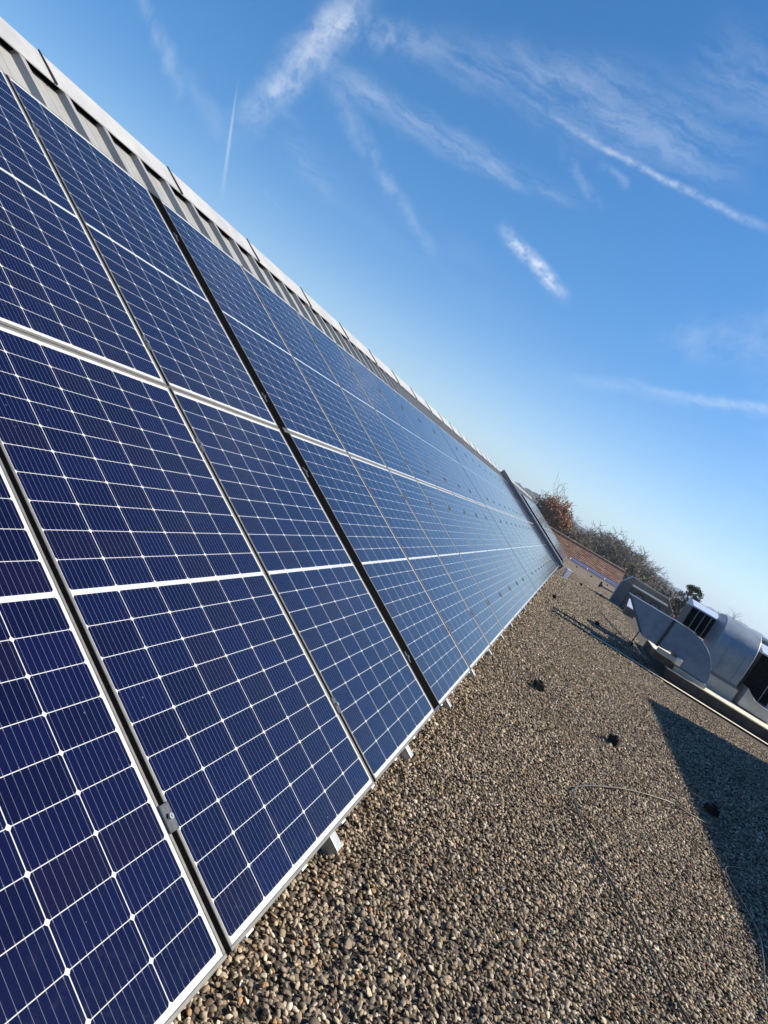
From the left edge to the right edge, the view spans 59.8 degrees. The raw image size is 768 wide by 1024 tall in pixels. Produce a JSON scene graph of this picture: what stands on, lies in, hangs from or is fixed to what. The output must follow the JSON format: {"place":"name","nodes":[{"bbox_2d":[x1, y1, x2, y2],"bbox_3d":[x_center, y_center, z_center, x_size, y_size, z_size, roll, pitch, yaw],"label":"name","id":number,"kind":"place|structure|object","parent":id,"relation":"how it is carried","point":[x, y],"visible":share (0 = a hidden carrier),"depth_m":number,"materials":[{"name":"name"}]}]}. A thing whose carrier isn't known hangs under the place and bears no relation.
{"place":"outdoors","nodes":[
{"label":"outdoors","id":0,"kind":"place"},
{"bbox_2d":[0,0,767,638],"label":"sky","id":1,"kind":"structure","parent":0,"point":[547,219],"materials":[{"name":"blue"}]},
{"bbox_2d":[549,526,625,583],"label":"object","id":2,"kind":"structure","parent":0,"point":[594,561],"depth_m":48.38,"materials":[{"name":"brick"}]},
{"bbox_2d":[552,525,677,605],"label":"undergrowth","id":3,"kind":"object","parent":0,"point":[669,594],"visible":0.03,"depth_m":66.65,"materials":[{"name":"brown plant"}]},
{"bbox_2d":[515,482,764,641],"bbox_3d":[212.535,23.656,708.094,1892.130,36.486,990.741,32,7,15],"label":"hill","id":4,"kind":"structure","parent":0,"point":[530,493],"depth_m":766.19,"materials":[{"name":"plant"}]},
{"bbox_2d":[645,568,767,639],"bbox_3d":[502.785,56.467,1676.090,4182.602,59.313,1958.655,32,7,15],"label":"hill","id":5,"kind":"structure","parent":0,"point":[712,609],"depth_m":1693.00,"materials":[{"name":"plant"}]},
{"label":"ground","id":6,"kind":"structure","parent":0,"visible":0},
{"bbox_2d":[534,473,576,533],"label":"copper beech","id":7,"kind":"object","parent":6,"relation":"on","point":[553,513],"visible":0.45,"depth_m":84.17,"materials":[{"name":"brown plant"}]},
{"bbox_2d":[562,520,591,545],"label":"bare tree","id":8,"kind":"object","parent":6,"relation":"on","point":[576,530],"visible":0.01,"depth_m":86.31,"materials":[{"name":"brown plant"}]},
{"bbox_2d":[575,533,604,555],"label":"bare tree","id":9,"kind":"object","parent":6,"relation":"on","point":[592,544],"visible":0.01,"depth_m":73.88,"materials":[{"name":"brown plant"}]},
{"bbox_2d":[577,531,614,551],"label":"bare tree","id":10,"kind":"object","parent":6,"relation":"on","point":[592,536],"visible":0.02,"depth_m":82.67,"materials":[{"name":"brown plant"}]},
{"bbox_2d":[565,521,628,565],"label":"bare tree","id":11,"kind":"object","parent":6,"relation":"on","point":[582,539],"visible":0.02,"depth_m":70.28,"materials":[{"name":"brown plant"}]},
{"bbox_2d":[594,529,625,550],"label":"bare tree","id":12,"kind":"object","parent":6,"relation":"on","point":[608,538],"visible":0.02,"depth_m":98.04,"materials":[{"name":"brown plant"}]},
{"bbox_2d":[592,529,636,559],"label":"bare tree","id":13,"kind":"object","parent":6,"relation":"on","point":[599,531],"visible":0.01,"depth_m":100.19,"materials":[{"name":"brown plant"}]},
{"bbox_2d":[591,528,652,567],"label":"bare tree","id":14,"kind":"object","parent":6,"relation":"on","point":[610,537],"visible":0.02,"depth_m":92.43,"materials":[{"name":"brown plant"}]},
{"bbox_2d":[593,533,655,583],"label":"bare tree","id":15,"kind":"object","parent":6,"relation":"on","point":[616,542],"visible":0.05,"depth_m":76.74,"materials":[{"name":"brown plant"}]},
{"bbox_2d":[601,543,664,589],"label":"bare tree","id":16,"kind":"object","parent":6,"relation":"on","point":[654,583],"visible":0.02,"depth_m":73.75,"materials":[{"name":"brown plant"}]},
{"bbox_2d":[603,542,677,603],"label":"bare tree","id":17,"kind":"object","parent":6,"relation":"on","point":[626,560],"visible":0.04,"depth_m":67.73,"materials":[{"name":"brown plant"}]},
{"bbox_2d":[621,552,667,590],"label":"bare tree","id":18,"kind":"object","parent":6,"relation":"on","point":[655,572],"visible":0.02,"depth_m":96.47,"materials":[{"name":"brown plant"}]},
{"bbox_2d":[647,577,678,595],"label":"bare tree","id":19,"kind":"object","parent":6,"relation":"on","point":[669,588],"visible":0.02,"depth_m":78.81,"materials":[{"name":"brown plant"}]},
{"bbox_2d":[649,572,682,602],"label":"bare tree","id":20,"kind":"object","parent":6,"relation":"on","point":[666,586],"visible":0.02,"depth_m":103.30,"materials":[{"name":"brown plant"}]},
{"bbox_2d":[671,584,703,617],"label":"conifer","id":21,"kind":"object","parent":6,"relation":"on","point":[679,603],"visible":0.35,"depth_m":55.86,"materials":[{"name":"green plant"}]},
{"bbox_3d":[3.780,6.238,17.778,22.550,8.170,50.100,32,7,15],"label":"flat roof building","id":22,"kind":"object","parent":6,"relation":"on","visible":0},
{"bbox_2d":[0,17,566,1023],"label":"metal roof building","id":23,"kind":"structure","parent":22,"relation":"on","point":[28,67],"depth_m":4.75,"materials":[{"name":"paint"}]},
{"bbox_2d":[0,323,277,427],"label":"mounting rail","id":24,"kind":"object","parent":23,"relation":"on","point":[124,370],"visible":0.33,"depth_m":2.45,"materials":[{"name":"metal"}]},
{"bbox_2d":[0,69,168,385],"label":"solar panel","id":25,"kind":"object","parent":24,"relation":"on","point":[58,286],"visible":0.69,"depth_m":2.54,"materials":[{"name":"blue glass"}]},
{"bbox_2d":[31,124,41,137],"bbox_3d":[-1.577,-1.709,3.010,0.064,0.046,0.034,60,13,10],"label":"module clamp","id":26,"kind":"object","parent":25,"relation":"attached to","point":[36,131],"visible":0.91,"depth_m":3.00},
{"bbox_2d":[141,336,152,349],"bbox_3d":[-1.002,-0.700,2.797,0.064,0.046,0.034,60,13,10],"label":"module clamp","id":27,"kind":"object","parent":25,"relation":"attached to","point":[147,343],"visible":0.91,"depth_m":2.79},
{"bbox_2d":[0,448,230,1023],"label":"solar panel","id":28,"kind":"object","parent":24,"relation":"attached to","point":[107,915],"visible":1,"depth_m":1.30,"materials":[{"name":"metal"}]},
{"bbox_2d":[158,801,178,833],"bbox_3d":[-0.488,0.683,1.481,0.064,0.046,0.034,60,13,10],"label":"module clamp","id":29,"kind":"object","parent":28,"relation":"attached to","point":[169,818],"visible":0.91,"depth_m":1.47,"materials":[{"name":"metal"}]},
{"bbox_2d":[7,75,278,427],"bbox_3d":[-1.178,-1.240,3.434,1.755,0.036,1.057,60,13,10],"label":"solar panel","id":30,"kind":"object","parent":24,"relation":"on","point":[194,352],"visible":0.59,"depth_m":3.31,"materials":[{"name":"blue glass"}]},
{"bbox_2d":[0,324,374,951],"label":"solar panel","id":31,"kind":"object","parent":24,"relation":"attached to","point":[259,770],"visible":0.85,"depth_m":1.93,"materials":[{"name":"blue glass"}]},
{"bbox_2d":[195,438,205,452],"bbox_3d":[-0.754,-0.264,2.705,0.064,0.046,0.034,60,13,10],"label":"module clamp","id":32,"kind":"object","parent":31,"relation":"attached to","point":[200,445],"visible":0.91,"depth_m":2.70,"materials":[{"name":"metal"}]},
{"bbox_2d":[330,696,341,713],"bbox_3d":[-0.190,0.727,2.495,0.064,0.046,0.034,60,13,10],"label":"module clamp","id":33,"kind":"object","parent":31,"relation":"attached to","point":[336,705],"visible":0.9,"depth_m":2.49,"materials":[{"name":"metal"}]},
{"bbox_2d":[171,388,434,781],"bbox_3d":[-0.320,0.268,3.115,1.755,0.035,1.057,60,13,10],"label":"solar panel","id":34,"kind":"object","parent":24,"relation":"attached to","point":[375,689],"visible":0.79,"depth_m":2.98,"materials":[{"name":"blue glass"}]},
{"bbox_2d":[149,191,439,711],"bbox_3d":[-0.608,-0.442,3.837,3.519,0.086,0.114,60,13,10],"label":"gap cover","id":35,"kind":"object","parent":23,"relation":"attached to","point":[361,570],"visible":0.36,"depth_m":3.79,"materials":[{"name":"metal"}]},
{"bbox_2d":[289,432,484,505],"bbox_3d":[0.608,-0.277,7.923,0.030,0.046,8.474,32,7,15],"label":"mounting rail","id":36,"kind":"object","parent":23,"relation":"on","point":[367,461],"visible":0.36,"depth_m":5.18,"materials":[{"name":"metal"}]},
{"bbox_2d":[159,199,347,453],"bbox_3d":[-0.849,-1.190,4.554,1.755,0.036,1.057,60,13,10],"label":"solar panel","id":37,"kind":"object","parent":36,"relation":"attached to","point":[283,381],"visible":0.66,"depth_m":4.46,"materials":[{"name":"blue glass"}]},
{"bbox_2d":[241,265,387,468],"bbox_3d":[-0.552,-1.146,5.568,1.755,0.036,1.057,60,13,10],"label":"solar panel","id":38,"kind":"object","parent":36,"relation":"on","point":[336,406],"visible":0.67,"depth_m":5.49,"materials":[{"name":"blue glass"}]},
{"bbox_2d":[296,310,414,478],"bbox_3d":[-0.254,-1.101,6.582,1.755,0.036,1.057,60,13,10],"label":"solar panel","id":39,"kind":"object","parent":36,"relation":"on","point":[362,405],"visible":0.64,"depth_m":6.51,"materials":[{"name":"blue glass"}]},
{"bbox_2d":[289,433,470,706],"bbox_3d":[0.009,0.318,4.236,1.755,0.035,1.057,60,13,10],"label":"solar panel","id":40,"kind":"object","parent":36,"relation":"attached to","point":[428,639],"visible":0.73,"depth_m":4.13,"materials":[{"name":"blue glass"}]},
{"bbox_2d":[336,343,436,486],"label":"solar panel","id":41,"kind":"object","parent":36,"relation":"on","point":[409,454],"visible":0.67,"depth_m":7.54,"materials":[{"name":"blue glass"}]},
{"bbox_2d":[366,367,452,492],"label":"solar panel","id":42,"kind":"object","parent":36,"relation":"on","point":[417,443],"visible":0.67,"depth_m":8.56,"materials":[{"name":"blue glass"}]},
{"bbox_2d":[349,455,490,668],"bbox_3d":[0.307,0.362,5.251,1.755,0.035,1.057,60,13,10],"label":"solar panel","id":43,"kind":"object","parent":36,"relation":"attached to","point":[453,610],"visible":0.78,"depth_m":5.17,"materials":[{"name":"blue glass"}]},
{"bbox_2d":[390,387,465,497],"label":"solar panel","id":44,"kind":"object","parent":36,"relation":"on","point":[431,448],"visible":0.69,"depth_m":9.58,"materials":[{"name":"blue glass"}]},
{"bbox_2d":[408,401,475,501],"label":"solar panel","id":45,"kind":"object","parent":36,"relation":"on","point":[444,454],"visible":0.64,"depth_m":10.60,"materials":[{"name":"blue glass"}]},
{"bbox_2d":[389,470,503,645],"bbox_3d":[0.605,0.407,6.264,1.755,0.035,1.057,60,13,10],"label":"solar panel","id":46,"kind":"object","parent":36,"relation":"attached to","point":[461,576],"visible":0.77,"depth_m":6.19,"materials":[{"name":"blue glass"}]},
{"bbox_2d":[425,415,484,504],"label":"solar panel","id":47,"kind":"object","parent":36,"relation":"on","point":[457,464],"visible":0.62,"depth_m":11.62,"materials":[{"name":"blue glass"}]},
{"bbox_2d":[417,480,514,629],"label":"solar panel","id":48,"kind":"object","parent":36,"relation":"attached to","point":[475,566],"visible":0.78,"depth_m":7.21,"materials":[{"name":"blue glass"}]},
{"bbox_2d":[438,488,521,617],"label":"solar panel","id":49,"kind":"object","parent":36,"relation":"attached to","point":[486,560],"visible":0.8,"depth_m":8.24,"materials":[{"name":"blue glass"}]},
{"bbox_2d":[454,494,527,608],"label":"solar panel","id":50,"kind":"object","parent":36,"relation":"attached to","point":[502,567],"visible":0.73,"depth_m":9.26,"materials":[{"name":"blue glass"}]},
{"bbox_2d":[467,499,532,601],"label":"solar panel","id":51,"kind":"object","parent":36,"relation":"attached to","point":[504,555],"visible":0.76,"depth_m":10.27,"materials":[{"name":"blue glass"}]},
{"bbox_2d":[477,503,536,595],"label":"solar panel","id":52,"kind":"object","parent":36,"relation":"attached to","point":[510,552],"visible":0.81,"depth_m":11.29,"materials":[{"name":"blue glass"}]},
{"bbox_2d":[521,494,562,560],"bbox_3d":[7.084,0.736,30.212,3.503,0.204,0.156,60,13,10],"label":"gap cover","id":53,"kind":"object","parent":23,"relation":"attached to","point":[542,527],"visible":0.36,"depth_m":30.12,"materials":[{"name":"metal"}]},
{"bbox_2d":[177,558,767,1023],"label":"gravel roof","id":54,"kind":"structure","parent":22,"relation":"on","point":[583,574],"depth_m":2.41,"materials":[{"name":"gravel"}]},
{"bbox_2d":[173,662,767,1023],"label":"gravel stones","id":55,"kind":"object","parent":54,"relation":"on","point":[535,982],"visible":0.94,"depth_m":2.69,"materials":[{"name":"gravel"}]},
{"bbox_2d":[208,619,767,1023],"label":"gravel stones","id":56,"kind":"object","parent":54,"relation":"on","point":[347,942],"visible":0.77,"depth_m":3.13,"materials":[{"name":"gravel"}]},
{"bbox_2d":[500,470,563,569],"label":"fire wall","id":57,"kind":"structure","parent":54,"relation":"on","point":[504,474],"depth_m":24.31,"materials":[{"name":"metal"}]},
{"bbox_2d":[533,679,544,691],"bbox_3d":[1.343,1.491,5.775,0.094,0.073,0.091,30,6,-4],"label":"conductor block","id":58,"kind":"object","parent":54,"relation":"on","point":[539,685],"depth_m":5.74,"materials":[{"name":"plastic"}]},
{"bbox_2d":[560,568,571,578],"bbox_3d":[5.927,2.002,21.715,0.200,0.330,0.180,29,6,-13],"label":"white bracket","id":59,"kind":"object","parent":54,"relation":"on","point":[566,573],"visible":0.91,"depth_m":21.64,"materials":[{"name":"metal"}]},
{"bbox_2d":[570,557,587,569],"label":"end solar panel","id":60,"kind":"object","parent":54,"relation":"on","point":[579,563],"visible":1,"depth_m":39.55,"materials":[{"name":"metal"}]},
{"bbox_2d":[587,567,604,579],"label":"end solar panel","id":61,"kind":"object","parent":54,"relation":"on","point":[594,572],"visible":1,"depth_m":39.26,"materials":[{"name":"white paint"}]},
{"bbox_2d":[529,567,665,686],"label":"gravel stones","id":62,"kind":"object","parent":54,"relation":"on","point":[577,589],"visible":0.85,"depth_m":14.41,"materials":[{"name":"gravel"}]},
{"bbox_2d":[598,581,613,592],"bbox_3d":[10.250,3.580,29.471,2.244,0.260,0.150,27,7,-28],"label":"pipe","id":63,"kind":"object","parent":54,"relation":"on","point":[605,587],"visible":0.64,"depth_m":29.03,"materials":[{"name":"metal"}]},
{"bbox_2d":[604,577,617,586],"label":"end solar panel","id":64,"kind":"object","parent":54,"relation":"on","point":[608,580],"visible":0.8,"depth_m":39.01,"materials":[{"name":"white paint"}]},
{"bbox_2d":[607,733,620,745],"bbox_3d":[1.880,1.848,5.439,0.094,0.073,0.091,35,8,36],"label":"conductor block","id":65,"kind":"object","parent":54,"relation":"on","point":[613,739],"depth_m":5.41,"materials":[{"name":"plastic"}]},
{"bbox_2d":[493,651,766,843],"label":"conductor wire","id":66,"kind":"object","parent":65,"relation":"attached to","point":[632,749],"visible":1,"depth_m":5.36,"materials":[{"name":"metal"}]},
{"bbox_2d":[477,602,767,855],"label":"gravel stones","id":67,"kind":"object","parent":54,"relation":"on","point":[678,706],"visible":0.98,"depth_m":6.98,"materials":[{"name":"gravel"}]},
{"bbox_2d":[599,610,648,661],"bbox_3d":[5.127,2.602,14.590,0.084,0.017,4.921,31,6,6],"label":"conduit","id":68,"kind":"object","parent":54,"relation":"on","point":[624,637],"visible":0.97,"depth_m":13.95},
{"bbox_2d":[622,598,634,618],"bbox_3d":[8.050,3.145,21.719,0.400,0.498,0.560,32,7,15],"label":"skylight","id":69,"kind":"object","parent":54,"relation":"on","point":[628,610],"visible":0.64,"depth_m":21.51},
{"bbox_2d":[573,785,707,1023],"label":"cable","id":70,"kind":"object","parent":54,"relation":"on","point":[645,943],"visible":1,"depth_m":3.04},
{"bbox_2d":[609,576,672,616],"bbox_3d":[9.189,3.167,23.674,2.000,1.175,0.450,32,7,15],"label":"weather hood","id":71,"kind":"object","parent":54,"relation":"on","point":[621,591],"visible":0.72,"depth_m":23.84,"materials":[{"name":"grey paint"}]},
{"bbox_2d":[620,584,667,611],"bbox_3d":[9.071,3.262,23.375,1.300,0.880,0.580,32,7,15],"label":"air conditioner","id":72,"kind":"object","parent":54,"relation":"on","point":[646,597],"visible":0.39,"depth_m":23.15,"materials":[{"name":"metal"}]},
{"bbox_2d":[571,623,767,746],"bbox_3d":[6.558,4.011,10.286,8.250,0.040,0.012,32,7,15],"label":"edging strip","id":73,"kind":"object","parent":54,"relation":"on","point":[720,716],"visible":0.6,"depth_m":10.81,"materials":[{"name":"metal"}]},
{"bbox_2d":[643,639,767,742],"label":"concrete plinth","id":74,"kind":"structure","parent":54,"relation":"on","point":[734,712],"depth_m":11.12,"materials":[{"name":"concrete"}]},
{"bbox_2d":[649,647,682,666],"bbox_3d":[4.850,2.488,11.510,0.435,0.228,0.590,32,7,15],"label":"damper motor","id":75,"kind":"object","parent":74,"relation":"on","point":[662,656],"visible":1,"depth_m":11.32,"materials":[{"name":"metal"}]},
{"bbox_2d":[628,592,722,688],"bbox_3d":[4.944,2.213,11.771,1.770,0.746,0.860,32,7,15],"label":"galvanised hood","id":76,"kind":"object","parent":74,"relation":"on","point":[676,638],"visible":0.93,"depth_m":11.35,"materials":[{"name":"metal"}]},
{"bbox_2d":[703,613,761,700],"bbox_3d":[6.283,2.633,12.294,0.725,1.270,1.050,32,7,15],"label":"round top duct","id":77,"kind":"object","parent":74,"relation":"on","point":[734,645],"visible":0.69,"depth_m":11.86,"materials":[{"name":"metal"}]},
{"bbox_2d":[676,598,718,638],"bbox_3d":[6.256,2.126,13.309,0.540,0.570,0.820,32,7,15],"label":"louvre box","id":78,"kind":"object","parent":77,"relation":"attached to","point":[698,618],"visible":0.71,"depth_m":12.97,"materials":[{"name":"metal"}]},
{"bbox_2d":[733,683,767,722],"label":"curved tray","id":79,"kind":"object","parent":74,"relation":"on","point":[743,698],"visible":0.89,"depth_m":11.55,"materials":[{"name":"metal"}]},
{"bbox_2d":[736,643,767,705],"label":"louvre box","id":80,"kind":"object","parent":74,"relation":"on","point":[754,679],"visible":0.73,"depth_m":11.97,"materials":[{"name":"metal"}]},
{"bbox_2d":[703,802,719,817],"bbox_3d":[2.499,2.256,5.078,0.094,0.073,0.091,29,6,-11],"label":"conductor block","id":81,"kind":"object","parent":54,"relation":"on","point":[712,809],"depth_m":5.05,"materials":[{"name":"plastic"}]},
{"bbox_2d":[725,866,767,1012],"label":"cable","id":82,"kind":"object","parent":54,"relation":"on","point":[765,990],"visible":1,"depth_m":3.40,"materials":[{"name":"rubber"}]},
{"bbox_2d":[755,636,767,704],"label":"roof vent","id":83,"kind":"object","parent":54,"relation":"on","point":[765,642],"visible":0.02,"depth_m":16.28,"materials":[{"name":"metal"}]},
{"bbox_3d":[3.599,0.171,18.113,0.030,0.046,12.678,32,7,15],"label":"rail","id":84,"kind":"object","parent":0,"visible":0},
{"bbox_2d":[437,425,491,507],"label":"solar panel","id":85,"kind":"object","parent":84,"relation":"attached to","point":[466,468],"visible":0.73,"depth_m":12.65,"materials":[{"name":"blue glass"}]},
{"bbox_2d":[448,434,498,510],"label":"solar panel","id":86,"kind":"object","parent":84,"relation":"attached to","point":[476,476],"visible":0.67,"depth_m":13.68,"materials":[{"name":"blue glass"}]},
{"bbox_2d":[457,441,504,512],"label":"solar panel","id":87,"kind":"object","parent":84,"relation":"on","point":[485,484],"visible":0.65,"depth_m":14.71,"materials":[{"name":"blue glass"}]},
{"bbox_2d":[466,449,508,513],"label":"solar panel","id":88,"kind":"object","parent":84,"relation":"on","point":[488,482],"visible":0.62,"depth_m":15.72,"materials":[{"name":"blue glass"}]},
{"bbox_2d":[473,454,512,515],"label":"solar panel","id":89,"kind":"object","parent":84,"relation":"on","point":[494,486],"visible":0.68,"depth_m":16.75,"materials":[{"name":"blue glass"}]},
{"bbox_2d":[479,459,516,516],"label":"solar panel","id":90,"kind":"object","parent":84,"relation":"attached to","point":[499,490],"visible":0.58,"depth_m":17.74,"materials":[{"name":"blue glass"}]},
{"bbox_2d":[484,463,519,518],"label":"solar panel","id":91,"kind":"object","parent":84,"relation":"on","point":[502,491],"visible":0.59,"depth_m":18.79,"materials":[{"name":"blue glass"}]},
{"bbox_2d":[490,468,522,519],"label":"solar panel","id":92,"kind":"object","parent":84,"relation":"attached to","point":[507,495],"visible":0.59,"depth_m":19.80,"materials":[{"name":"blue glass"}]},
{"bbox_2d":[495,472,525,520],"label":"solar panel","id":93,"kind":"object","parent":84,"relation":"on","point":[508,493],"visible":0.49,"depth_m":20.82,"materials":[{"name":"blue glass"}]},
{"bbox_2d":[486,506,540,591],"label":"solar panel","id":94,"kind":"object","parent":84,"relation":"attached to","point":[514,549],"visible":0.77,"depth_m":12.33,"materials":[{"name":"blue glass"}]},
{"bbox_2d":[499,476,528,521],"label":"solar panel","id":95,"kind":"object","parent":84,"relation":"attached to","point":[513,499],"visible":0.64,"depth_m":21.86,"materials":[{"name":"blue glass"}]},
{"bbox_2d":[502,478,530,522],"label":"solar panel","id":96,"kind":"object","parent":84,"relation":"on","point":[516,500],"visible":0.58,"depth_m":22.84,"materials":[{"name":"blue glass"}]},
{"bbox_2d":[494,509,542,586],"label":"solar panel","id":97,"kind":"object","parent":84,"relation":"attached to","point":[520,549],"visible":0.73,"depth_m":13.38,"materials":[{"name":"blue glass"}]},
{"bbox_2d":[506,481,532,522],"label":"solar panel","id":98,"kind":"object","parent":84,"relation":"on","point":[519,502],"visible":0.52,"depth_m":23.90,"materials":[{"name":"blue glass"}]},
{"bbox_2d":[500,512,545,583],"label":"solar panel","id":99,"kind":"object","parent":84,"relation":"attached to","point":[525,550],"visible":0.78,"depth_m":14.38,"materials":[{"name":"blue glass"}]},
{"bbox_2d":[505,513,547,580],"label":"solar panel","id":100,"kind":"object","parent":84,"relation":"attached to","point":[527,547],"visible":0.69,"depth_m":15.40,"materials":[{"name":"blue glass"}]},
{"bbox_2d":[510,515,549,578],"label":"solar panel","id":101,"kind":"object","parent":84,"relation":"attached to","point":[530,546],"visible":0.78,"depth_m":16.42,"materials":[{"name":"blue glass"}]},
{"bbox_2d":[514,517,551,575],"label":"solar panel","id":102,"kind":"object","parent":84,"relation":"attached to","point":[534,547],"visible":0.75,"depth_m":17.45,"materials":[{"name":"blue glass"}]},
{"bbox_2d":[518,518,553,573],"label":"solar panel","id":103,"kind":"object","parent":84,"relation":"attached to","point":[536,546],"visible":0.71,"depth_m":18.48,"materials":[{"name":"blue glass"}]},
{"bbox_2d":[521,519,554,571],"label":"solar panel","id":104,"kind":"object","parent":84,"relation":"attached to","point":[539,547],"visible":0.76,"depth_m":19.47,"materials":[{"name":"blue glass"}]},
{"bbox_2d":[525,521,555,569],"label":"solar panel","id":105,"kind":"object","parent":84,"relation":"attached to","point":[538,542],"visible":0.72,"depth_m":20.50,"materials":[{"name":"blue glass"}]},
{"bbox_2d":[527,522,556,568],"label":"solar panel","id":106,"kind":"object","parent":84,"relation":"attached to","point":[542,545],"visible":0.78,"depth_m":21.52,"materials":[{"name":"blue glass"}]},
{"bbox_2d":[529,522,557,567],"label":"solar panel","id":107,"kind":"object","parent":84,"relation":"attached to","point":[543,544],"visible":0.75,"depth_m":22.50,"materials":[{"name":"blue glass"}]},
{"bbox_2d":[532,524,558,566],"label":"solar panel","id":108,"kind":"object","parent":84,"relation":"attached to","point":[545,545],"visible":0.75,"depth_m":23.53,"materials":[{"name":"blue glass"}]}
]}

